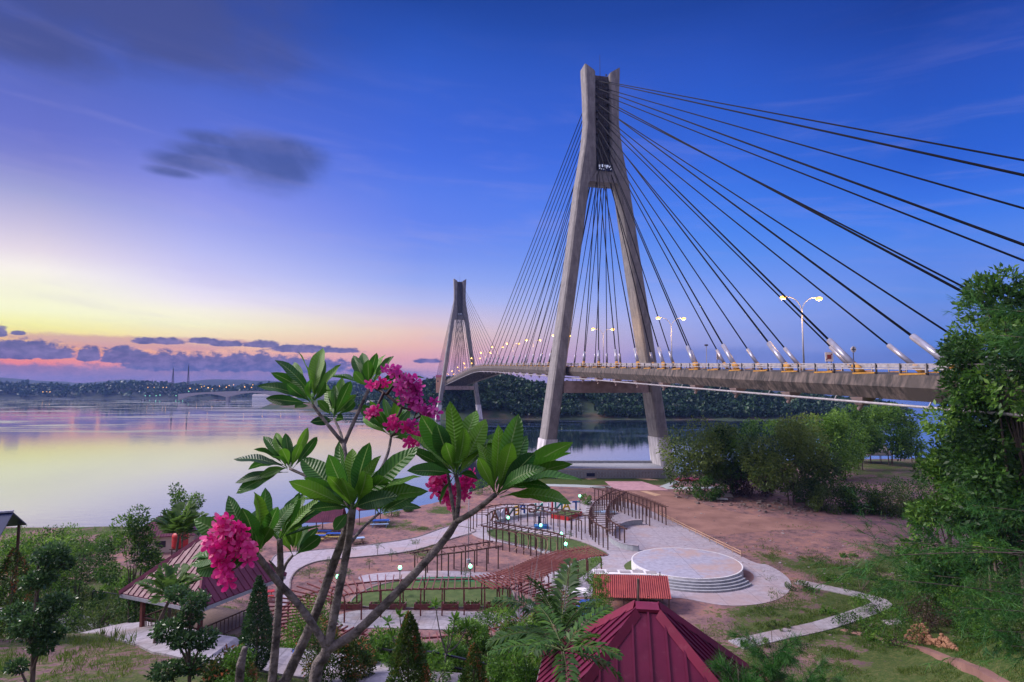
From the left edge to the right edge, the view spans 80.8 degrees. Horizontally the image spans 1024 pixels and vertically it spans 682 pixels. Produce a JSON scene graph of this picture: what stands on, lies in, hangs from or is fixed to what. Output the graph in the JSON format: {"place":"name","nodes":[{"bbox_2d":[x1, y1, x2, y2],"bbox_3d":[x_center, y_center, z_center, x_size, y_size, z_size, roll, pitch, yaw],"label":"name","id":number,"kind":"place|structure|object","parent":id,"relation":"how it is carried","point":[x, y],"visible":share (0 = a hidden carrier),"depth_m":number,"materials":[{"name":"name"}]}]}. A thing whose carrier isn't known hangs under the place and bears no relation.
{"place":"outdoors","nodes":[
{"label":"outdoors","id":0,"kind":"place"},
{"bbox_2d":[0,387,374,398],"bbox_3d":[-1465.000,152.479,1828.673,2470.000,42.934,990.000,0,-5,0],"label":"shore","id":1,"kind":"structure","parent":0,"point":[94,394],"depth_m":1675.49,"materials":[{"name":"plant"}]},
{"bbox_2d":[0,379,388,396],"bbox_3d":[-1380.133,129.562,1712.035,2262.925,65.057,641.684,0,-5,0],"label":"forest","id":2,"kind":"object","parent":1,"relation":"on","point":[22,387],"visible":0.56,"depth_m":1705.32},
{"bbox_2d":[0,377,783,392],"bbox_3d":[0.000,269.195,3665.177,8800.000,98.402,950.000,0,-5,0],"label":"distant hills","id":3,"kind":"structure","parent":0,"point":[216,382],"depth_m":3524.81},
{"bbox_2d":[0,395,990,528],"bbox_3d":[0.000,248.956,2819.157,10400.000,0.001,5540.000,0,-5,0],"label":"water","id":4,"kind":"structure","parent":0,"point":[91,462],"depth_m":275.45,"materials":[{"name":"blue liquid"}]},
{"bbox_2d":[178,387,323,401],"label":"arch bridge","id":5,"kind":"structure","parent":4,"relation":"in","point":[228,395],"depth_m":1235.91,"materials":[{"name":"grey"}]},
{"bbox_2d":[435,64,1023,469],"bbox_3d":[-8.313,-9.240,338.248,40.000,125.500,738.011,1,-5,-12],"label":"cable stayed bridge","id":6,"kind":"structure","parent":4,"relation":"on","point":[601,163],"depth_m":153.03,"materials":[{"name":"concrete"}]},
{"bbox_2d":[0,459,1023,681],"bbox_3d":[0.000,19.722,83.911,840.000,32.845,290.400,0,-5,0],"label":"ground","id":7,"kind":"structure","parent":0,"point":[432,516],"depth_m":80.39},
{"bbox_2d":[0,510,26,627],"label":"beach hut","id":8,"kind":"object","parent":7,"relation":"on","point":[9,518],"visible":0.83,"depth_m":35.50,"materials":[{"name":"wood"}]},
{"bbox_2d":[0,547,41,636],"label":"shrub","id":9,"kind":"object","parent":7,"relation":"on","point":[21,562],"visible":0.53,"depth_m":34.94,"materials":[{"name":"green plant"}]},
{"bbox_2d":[0,524,76,602],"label":"tree","id":10,"kind":"object","parent":7,"relation":"on","point":[3,552],"visible":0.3,"depth_m":51.53,"materials":[{"name":"green plant"}]},
{"bbox_2d":[0,540,78,681],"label":"topiary tree","id":11,"kind":"object","parent":7,"relation":"on","point":[26,619],"visible":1,"depth_m":19.69,"materials":[{"name":"green plant"}]},
{"bbox_2d":[11,530,84,599],"bbox_3d":[-42.069,21.477,54.455,5.027,8.602,6.122,0,-5,0],"label":"tree","id":12,"kind":"object","parent":7,"relation":"on","point":[64,574],"visible":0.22,"depth_m":55.54,"materials":[{"name":"green plant"}]},
{"bbox_2d":[51,529,89,594],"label":"tree","id":13,"kind":"object","parent":7,"relation":"on","point":[80,587],"visible":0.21,"depth_m":59.03,"materials":[{"name":"green plant"}]},
{"bbox_2d":[49,522,123,605],"bbox_3d":[-43.672,22.682,60.594,7.324,8.879,6.894,0,-5,0],"label":"tree","id":14,"kind":"object","parent":7,"relation":"on","point":[97,544],"visible":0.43,"depth_m":60.65,"materials":[{"name":"green plant"}]},
{"bbox_2d":[63,593,127,633],"bbox_3d":[-31.253,20.903,45.707,4.746,3.316,4.443,-2,-5,25],"label":"shrub","id":15,"kind":"object","parent":7,"relation":"on","point":[106,611],"visible":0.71,"depth_m":45.63,"materials":[{"name":"green plant"}]},
{"bbox_2d":[90,504,164,622],"bbox_3d":[-28.070,17.173,44.617,4.756,9.976,5.108,-3,-5,33],"label":"tree","id":16,"kind":"object","parent":7,"relation":"on","point":[147,556],"visible":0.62,"depth_m":44.61,"materials":[{"name":"green plant"}]},
{"bbox_2d":[130,515,201,554],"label":"beach hut","id":17,"kind":"object","parent":7,"relation":"on","point":[165,540],"visible":0.15,"depth_m":88.34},
{"bbox_2d":[134,562,202,643],"bbox_3d":[-17.060,13.409,30.133,3.611,4.405,2.996,-4,-6,42],"label":"palm tree","id":18,"kind":"object","parent":7,"relation":"on","point":[161,581],"visible":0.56,"depth_m":30.04,"materials":[{"name":"green plant"}]},
{"bbox_2d":[151,500,208,620],"bbox_3d":[-23.615,16.287,42.843,4.596,9.695,3.753,-4,-6,42],"label":"palm tree","id":19,"kind":"object","parent":7,"relation":"on","point":[175,521],"visible":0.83,"depth_m":42.79,"materials":[{"name":"green plant"}]},
{"bbox_2d":[155,482,205,548],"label":"tree","id":20,"kind":"object","parent":7,"relation":"on","point":[181,498],"visible":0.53,"depth_m":73.35,"materials":[{"name":"green plant"}]},
{"bbox_2d":[143,582,221,681],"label":"topiary tree","id":21,"kind":"object","parent":7,"relation":"on","point":[191,614],"visible":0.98,"depth_m":18.71,"materials":[{"name":"green plant"}]},
{"bbox_2d":[119,536,286,646],"bbox_3d":[-19.000,15.991,37.361,6.758,7.680,6.758,-2,-5,23],"label":"gazebo","id":22,"kind":"object","parent":7,"relation":"on","point":[224,620],"visible":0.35,"depth_m":36.27,"materials":[{"name":"metal"}]},
{"bbox_2d":[196,642,261,681],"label":"shrub","id":23,"kind":"object","parent":7,"relation":"on","point":[213,671],"visible":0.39,"depth_m":18.57,"materials":[{"name":"green plant"}]},
{"bbox_2d":[215,644,257,681],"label":"shrub","id":24,"kind":"object","parent":7,"relation":"on","point":[229,659],"visible":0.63,"depth_m":17.30,"materials":[{"name":"green plant"}]},
{"bbox_2d":[0,608,495,681],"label":"footpath","id":25,"kind":"structure","parent":7,"relation":"on","point":[143,641],"depth_m":28.67,"materials":[{"name":"concrete"}]},
{"bbox_2d":[238,574,273,671],"bbox_3d":[-11.446,12.896,27.072,1.734,4.696,1.611,0,-5,0],"label":"conical shrub","id":26,"kind":"object","parent":7,"relation":"on","point":[259,584],"visible":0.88,"depth_m":26.88,"materials":[{"name":"green plant"}]},
{"bbox_2d":[280,592,342,650],"bbox_3d":[-11.041,15.830,32.882,3.646,3.834,3.770,0,-5,0],"label":"shrub","id":27,"kind":"object","parent":7,"relation":"on","point":[300,625],"visible":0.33,"depth_m":32.65,"materials":[{"name":"green plant"}]},
{"bbox_2d":[291,616,345,681],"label":"shrub","id":28,"kind":"object","parent":7,"relation":"on","point":[332,676],"visible":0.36,"depth_m":25.91,"materials":[{"name":"green plant"}]},
{"bbox_2d":[303,505,345,533],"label":"beach hut","id":29,"kind":"object","parent":7,"relation":"on","point":[330,516],"visible":0.29,"depth_m":99.68,"materials":[{"name":"brown metal"}]},
{"bbox_2d":[335,637,376,681],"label":"shrub","id":30,"kind":"object","parent":7,"relation":"on","point":[352,649],"visible":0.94,"depth_m":26.28,"materials":[{"name":"green plant"}]},
{"bbox_2d":[270,526,475,604],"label":"kerb","id":31,"kind":"structure","parent":7,"relation":"on","point":[368,555],"depth_m":88.27,"materials":[{"name":"concrete"}]},
{"bbox_2d":[271,519,475,604],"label":"footpath","id":32,"kind":"structure","parent":7,"relation":"on","point":[297,561],"depth_m":89.61,"materials":[{"name":"concrete"}]},
{"bbox_2d":[358,633,391,663],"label":"shrub","id":33,"kind":"object","parent":7,"relation":"on","point":[378,645],"visible":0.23,"depth_m":29.00,"materials":[{"name":"green plant"}]},
{"bbox_2d":[191,348,580,681],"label":"frangipani tree","id":34,"kind":"object","parent":7,"relation":"on","point":[235,536],"visible":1,"depth_m":2.51,"materials":[{"name":"green plant"}]},
{"bbox_2d":[363,624,411,662],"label":"shrub","id":35,"kind":"object","parent":7,"relation":"on","point":[375,635],"visible":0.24,"depth_m":29.75,"materials":[{"name":"green plant"}]},
{"bbox_2d":[385,610,431,681],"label":"conical shrub","id":36,"kind":"object","parent":7,"relation":"on","point":[401,651],"visible":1,"depth_m":22.89,"materials":[{"name":"green plant"}]},
{"bbox_2d":[256,574,580,646],"bbox_3d":[-9.072,27.191,57.834,31.740,3.061,20.801,0,-5,0],"label":"pergola","id":37,"kind":"object","parent":7,"relation":"on","point":[380,590],"visible":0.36,"depth_m":63.30,"materials":[{"name":"wood"}]},
{"bbox_2d":[358,571,502,583],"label":"footpath","id":38,"kind":"structure","parent":7,"relation":"on","point":[381,576],"depth_m":77.19,"materials":[{"name":"concrete"}]},
{"bbox_2d":[410,658,453,681],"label":"shrub","id":39,"kind":"object","parent":7,"relation":"on","point":[447,664],"visible":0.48,"depth_m":25.50,"materials":[{"name":"green plant"}]},
{"bbox_2d":[352,581,512,606],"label":"lawn","id":40,"kind":"structure","parent":7,"relation":"on","point":[411,596],"depth_m":69.99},
{"bbox_2d":[427,648,459,671],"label":"shrub","id":41,"kind":"object","parent":7,"relation":"on","point":[430,656],"visible":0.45,"depth_m":26.86,"materials":[{"name":"green plant"}]},
{"bbox_2d":[429,641,468,672],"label":"shrub","id":42,"kind":"object","parent":7,"relation":"on","point":[460,651],"visible":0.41,"depth_m":27.76,"materials":[{"name":"green plant"}]},
{"bbox_2d":[427,596,473,671],"bbox_3d":[-2.687,13.267,26.534,2.190,3.845,0.903,0,-5,0],"label":"frangipani tree","id":43,"kind":"object","parent":7,"relation":"on","point":[454,619],"visible":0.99,"depth_m":26.54,"materials":[{"name":"green plant"}]},
{"bbox_2d":[337,578,565,630],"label":"walkway","id":44,"kind":"structure","parent":7,"relation":"on","point":[426,620],"depth_m":62.76,"materials":[{"name":"concrete"}]},
{"bbox_2d":[407,540,502,578],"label":"pergola","id":45,"kind":"object","parent":7,"relation":"on","point":[453,550],"visible":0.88,"depth_m":79.35,"materials":[{"name":"wood"}]},
{"bbox_2d":[442,615,490,654],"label":"tree","id":46,"kind":"object","parent":7,"relation":"on","point":[479,636],"visible":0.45,"depth_m":31.74,"materials":[{"name":"green plant"}]},
{"bbox_2d":[459,640,489,681],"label":"conical shrub","id":47,"kind":"object","parent":7,"relation":"on","point":[472,661],"visible":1,"depth_m":22.50,"materials":[{"name":"green plant"}]},
{"bbox_2d":[468,600,521,655],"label":"tree","id":48,"kind":"object","parent":7,"relation":"on","point":[496,619],"visible":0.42,"depth_m":34.71,"materials":[{"name":"green plant"}]},
{"bbox_2d":[484,649,537,681],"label":"shrub","id":49,"kind":"object","parent":7,"relation":"on","point":[502,669],"visible":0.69,"depth_m":24.84,"materials":[{"name":"green plant"}]},
{"bbox_2d":[0,524,1023,681],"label":"grass","id":50,"kind":"structure","parent":7,"relation":"on","point":[76,640],"depth_m":50.64,"materials":[{"name":"plant"}]},
{"bbox_2d":[505,659,539,681],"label":"shrub","id":51,"kind":"object","parent":7,"relation":"on","point":[531,674],"visible":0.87,"depth_m":21.37,"materials":[{"name":"green plant"}]},
{"bbox_2d":[485,558,607,662],"bbox_3d":[1.512,10.653,20.276,4.495,5.782,4.966,3,-5,-32],"label":"palm tree","id":52,"kind":"object","parent":7,"relation":"on","point":[569,617],"visible":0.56,"depth_m":20.41,"materials":[{"name":"green plant"}]},
{"bbox_2d":[488,604,623,681],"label":"palm tree","id":53,"kind":"object","parent":7,"relation":"on","point":[542,644],"visible":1,"depth_m":13.94,"materials":[{"name":"green plant"}]},
{"bbox_2d":[497,460,698,480],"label":"promenade platform","id":54,"kind":"structure","parent":7,"relation":"on","point":[612,469],"depth_m":160.80,"materials":[{"name":"concrete"}]},
{"bbox_2d":[581,556,614,618],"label":"tree","id":55,"kind":"object","parent":7,"relation":"on","point":[598,579],"visible":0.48,"depth_m":45.34,"materials":[{"name":"green plant"}]},
{"bbox_2d":[536,600,749,681],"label":"gazebo","id":56,"kind":"object","parent":7,"relation":"on","point":[658,641],"visible":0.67,"depth_m":15.90,"materials":[{"name":"metal"}]},
{"bbox_2d":[655,415,745,494],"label":"tree","id":57,"kind":"object","parent":7,"relation":"on","point":[693,455],"visible":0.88,"depth_m":134.99,"materials":[{"name":"green plant"}]},
{"bbox_2d":[690,476,728,501],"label":"shrub","id":58,"kind":"object","parent":7,"relation":"on","point":[705,481],"visible":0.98,"depth_m":129.46,"materials":[{"name":"green plant"}]},
{"bbox_2d":[701,423,753,494],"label":"tree","id":59,"kind":"object","parent":7,"relation":"on","point":[727,454],"visible":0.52,"depth_m":134.51,"materials":[{"name":"green plant"}]},
{"bbox_2d":[702,647,766,681],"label":"casuarina tree","id":60,"kind":"object","parent":7,"relation":"on","point":[720,665],"visible":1,"depth_m":14.16,"materials":[{"name":"green plant"}]},
{"bbox_2d":[674,485,815,515],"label":"rubble","id":61,"kind":"object","parent":7,"relation":"on","point":[770,505],"visible":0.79,"depth_m":123.14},
{"bbox_2d":[726,462,777,496],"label":"shrub","id":62,"kind":"object","parent":7,"relation":"on","point":[741,491],"visible":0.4,"depth_m":134.13,"materials":[{"name":"green plant"}]},
{"bbox_2d":[732,417,782,462],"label":"tree","id":63,"kind":"object","parent":7,"relation":"on","point":[746,426],"visible":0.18,"depth_m":156.15,"materials":[{"name":"green plant"}]},
{"bbox_2d":[724,622,815,681],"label":"casuarina tree","id":64,"kind":"object","parent":7,"relation":"on","point":[773,672],"visible":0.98,"depth_m":14.88,"materials":[{"name":"green plant"}]},
{"bbox_2d":[733,411,843,504],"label":"tree","id":65,"kind":"object","parent":7,"relation":"on","point":[792,437],"visible":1,"depth_m":122.24,"materials":[{"name":"green plant"}]},
{"bbox_2d":[788,476,829,502],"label":"shrub","id":66,"kind":"object","parent":7,"relation":"on","point":[810,487],"visible":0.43,"depth_m":127.36,"materials":[{"name":"green plant"}]},
{"bbox_2d":[728,580,891,648],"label":"footpath","id":67,"kind":"structure","parent":7,"relation":"on","point":[819,626],"depth_m":60.52,"materials":[{"name":"concrete"}]},
{"bbox_2d":[783,650,846,681],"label":"casuarina tree","id":68,"kind":"object","parent":7,"relation":"on","point":[814,678],"visible":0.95,"depth_m":16.35,"materials":[{"name":"green plant"}]},
{"bbox_2d":[780,407,865,491],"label":"tree","id":69,"kind":"object","parent":7,"relation":"on","point":[838,433],"visible":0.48,"depth_m":137.40,"materials":[{"name":"green plant"}]},
{"bbox_2d":[805,482,860,514],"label":"shrub","id":70,"kind":"object","parent":7,"relation":"on","point":[818,503],"visible":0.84,"depth_m":117.10,"materials":[{"name":"green plant"}]},
{"bbox_2d":[816,407,874,480],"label":"tree","id":71,"kind":"object","parent":7,"relation":"on","point":[859,428],"visible":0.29,"depth_m":154.95,"materials":[{"name":"green plant"}]},
{"bbox_2d":[830,610,868,631],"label":"shrub","id":72,"kind":"object","parent":7,"relation":"on","point":[854,615],"visible":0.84,"depth_m":60.21,"materials":[{"name":"green plant"}]},
{"bbox_2d":[824,568,893,595],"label":"shrub","id":73,"kind":"object","parent":7,"relation":"on","point":[848,579],"visible":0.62,"depth_m":72.37,"materials":[{"name":"green plant"}]},
{"bbox_2d":[833,480,887,514],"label":"shrub","id":74,"kind":"object","parent":7,"relation":"on","point":[862,493],"visible":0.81,"depth_m":115.64,"materials":[{"name":"green plant"}]},
{"bbox_2d":[841,403,886,469],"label":"tree","id":75,"kind":"object","parent":7,"relation":"on","point":[855,414],"visible":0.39,"depth_m":167.37,"materials":[{"name":"green plant"}]},
{"bbox_2d":[847,586,919,620],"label":"shrub","id":76,"kind":"object","parent":7,"relation":"on","point":[864,600],"visible":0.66,"depth_m":64.05,"materials":[{"name":"green plant"}]},
{"bbox_2d":[862,480,915,517],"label":"shrub","id":77,"kind":"object","parent":7,"relation":"on","point":[890,509],"visible":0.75,"depth_m":113.40,"materials":[{"name":"green plant"}]},
{"bbox_2d":[861,402,924,464],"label":"tree","id":78,"kind":"object","parent":7,"relation":"on","point":[881,416],"visible":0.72,"depth_m":176.84,"materials":[{"name":"green plant"}]},
{"bbox_2d":[858,605,928,651],"bbox_3d":[34.602,25.767,54.382,4.954,3.911,5.500,4,-6,-39],"label":"shrub","id":79,"kind":"object","parent":7,"relation":"on","point":[895,644],"visible":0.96,"depth_m":54.12,"materials":[{"name":"green plant"}]},
{"bbox_2d":[867,562,941,617],"bbox_3d":[42.710,26.448,64.169,7.743,5.684,7.858,0,-5,0],"label":"shrub","id":80,"kind":"object","parent":7,"relation":"on","point":[890,580],"visible":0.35,"depth_m":64.87,"materials":[{"name":"green plant"}]},
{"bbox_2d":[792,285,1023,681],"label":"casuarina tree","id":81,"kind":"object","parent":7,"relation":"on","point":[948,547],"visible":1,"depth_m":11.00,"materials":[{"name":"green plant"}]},
{"bbox_2d":[887,475,943,510],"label":"shrub","id":82,"kind":"object","parent":7,"relation":"on","point":[921,487],"visible":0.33,"depth_m":117.69,"materials":[{"name":"green plant"}]},
{"bbox_2d":[841,628,1009,681],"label":"dirt trail","id":83,"kind":"object","parent":7,"relation":"on","point":[983,674],"visible":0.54,"depth_m":42.36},
{"bbox_2d":[898,593,960,633],"bbox_3d":[40.734,26.728,59.092,4.946,3.597,5.490,0,-5,0],"label":"shrub","id":84,"kind":"object","parent":7,"relation":"on","point":[927,618],"visible":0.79,"depth_m":58.60,"materials":[{"name":"green plant"}]},
{"bbox_2d":[904,623,958,650],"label":"rocks","id":85,"kind":"object","parent":7,"relation":"on","point":[942,639],"visible":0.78,"depth_m":52.44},
{"bbox_2d":[894,436,993,622],"bbox_3d":[44.207,19.246,60.646,8.827,19.250,8.992,4,-6,-42],"label":"tree","id":86,"kind":"object","parent":7,"relation":"on","point":[923,515],"visible":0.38,"depth_m":60.32,"materials":[{"name":"green plant"}]},
{"bbox_2d":[901,566,987,625],"bbox_3d":[44.365,25.920,61.921,7.286,6.145,7.551,2,-5,-28],"label":"shrub","id":87,"kind":"object","parent":7,"relation":"on","point":[910,588],"visible":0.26,"depth_m":61.62,"materials":[{"name":"green plant"}]},
{"bbox_2d":[935,575,994,634],"bbox_3d":[42.954,25.025,56.350,6.548,5.395,6.433,0,-5,0],"label":"shrub","id":88,"kind":"object","parent":7,"relation":"on","point":[956,590],"visible":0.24,"depth_m":57.15,"materials":[{"name":"green plant"}]},
{"bbox_2d":[917,262,1023,600],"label":"tree","id":89,"kind":"object","parent":7,"relation":"on","point":[970,473],"visible":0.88,"depth_m":49.15,"materials":[{"name":"green plant"}]},
{"bbox_2d":[927,314,1023,601],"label":"tree","id":90,"kind":"object","parent":7,"relation":"on","point":[944,450],"visible":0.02,"depth_m":57.62,"materials":[{"name":"green plant"}]},
{"bbox_2d":[935,358,1023,607],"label":"tree","id":91,"kind":"object","parent":7,"relation":"on","point":[1004,535],"visible":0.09,"depth_m":53.09,"materials":[{"name":"green plant"}]},
{"bbox_2d":[976,586,1023,620],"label":"shrub","id":92,"kind":"object","parent":7,"relation":"on","point":[992,607],"visible":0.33,"depth_m":45.61,"materials":[{"name":"green plant"}]},
{"bbox_2d":[984,612,1023,650],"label":"shrub","id":93,"kind":"object","parent":7,"relation":"on","point":[1017,626],"visible":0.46,"depth_m":40.08,"materials":[{"name":"green plant"}]},
{"bbox_2d":[0,0,1023,382],"label":"sky","id":94,"kind":"structure","parent":0,"point":[218,189],"materials":[{"name":"blue"}]},
{"bbox_2d":[259,385,910,419],"bbox_3d":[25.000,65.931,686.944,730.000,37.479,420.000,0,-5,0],"label":"island hill","id":95,"kind":"structure","parent":0,"point":[589,411],"depth_m":535.79,"materials":[{"name":"plant"}]},
{"bbox_2d":[317,373,913,416],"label":"forest","id":96,"kind":"object","parent":95,"relation":"on","point":[687,402],"visible":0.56,"depth_m":549.00,"materials":[{"name":"plant"}]},
{"bbox_2d":[471,500,790,605],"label":"plaza","id":97,"kind":"structure","parent":0,"point":[645,536],"depth_m":93.76,"materials":[{"name":"concrete"}]},
{"bbox_2d":[478,520,566,556],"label":"pergola","id":98,"kind":"object","parent":97,"relation":"on","point":[515,532],"visible":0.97,"depth_m":88.63,"materials":[{"name":"wood"}]},
{"bbox_2d":[470,503,596,539],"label":"pergola","id":99,"kind":"object","parent":97,"relation":"on","point":[535,510],"visible":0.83,"depth_m":103.31,"materials":[{"name":"wood"}]},
{"bbox_2d":[490,501,579,521],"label":"letter sign","id":100,"kind":"object","parent":97,"relation":"on","point":[524,513],"visible":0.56,"depth_m":113.07,"materials":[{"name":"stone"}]},
{"bbox_2d":[471,545,607,609],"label":"pergola","id":101,"kind":"object","parent":97,"relation":"on","point":[543,563],"visible":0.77,"depth_m":70.55,"materials":[{"name":"wood"}]},
{"bbox_2d":[488,529,605,555],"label":"lawn","id":102,"kind":"structure","parent":97,"relation":"on","point":[571,543],"depth_m":94.17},
{"bbox_2d":[586,490,626,549],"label":"pergola","id":103,"kind":"object","parent":97,"relation":"on","point":[608,514],"visible":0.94,"depth_m":100.96,"materials":[{"name":"wood"}]},
{"bbox_2d":[608,519,642,550],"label":"curved wall","id":104,"kind":"structure","parent":97,"relation":"on","point":[613,540],"depth_m":93.54,"materials":[{"name":"concrete"}]},
{"bbox_2d":[590,486,668,525],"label":"pergola","id":105,"kind":"object","parent":97,"relation":"on","point":[638,497],"visible":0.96,"depth_m":113.77,"materials":[{"name":"wood"}]},
{"bbox_2d":[592,569,670,608],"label":"corrugated shed","id":106,"kind":"structure","parent":97,"relation":"on","point":[622,584],"depth_m":67.15,"materials":[{"name":"red metal"}]},
{"bbox_2d":[631,548,751,592],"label":"round stage","id":107,"kind":"object","parent":97,"relation":"on","point":[693,570],"visible":0.8,"depth_m":76.41,"materials":[{"name":"concrete"}]},
{"bbox_2d":[605,481,666,489],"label":"pink plaza","id":108,"kind":"structure","parent":0,"point":[630,485],"depth_m":148.76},
{"bbox_2d":[603,490,911,534],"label":"dirt road","id":109,"kind":"structure","parent":0,"point":[713,520],"depth_m":109.54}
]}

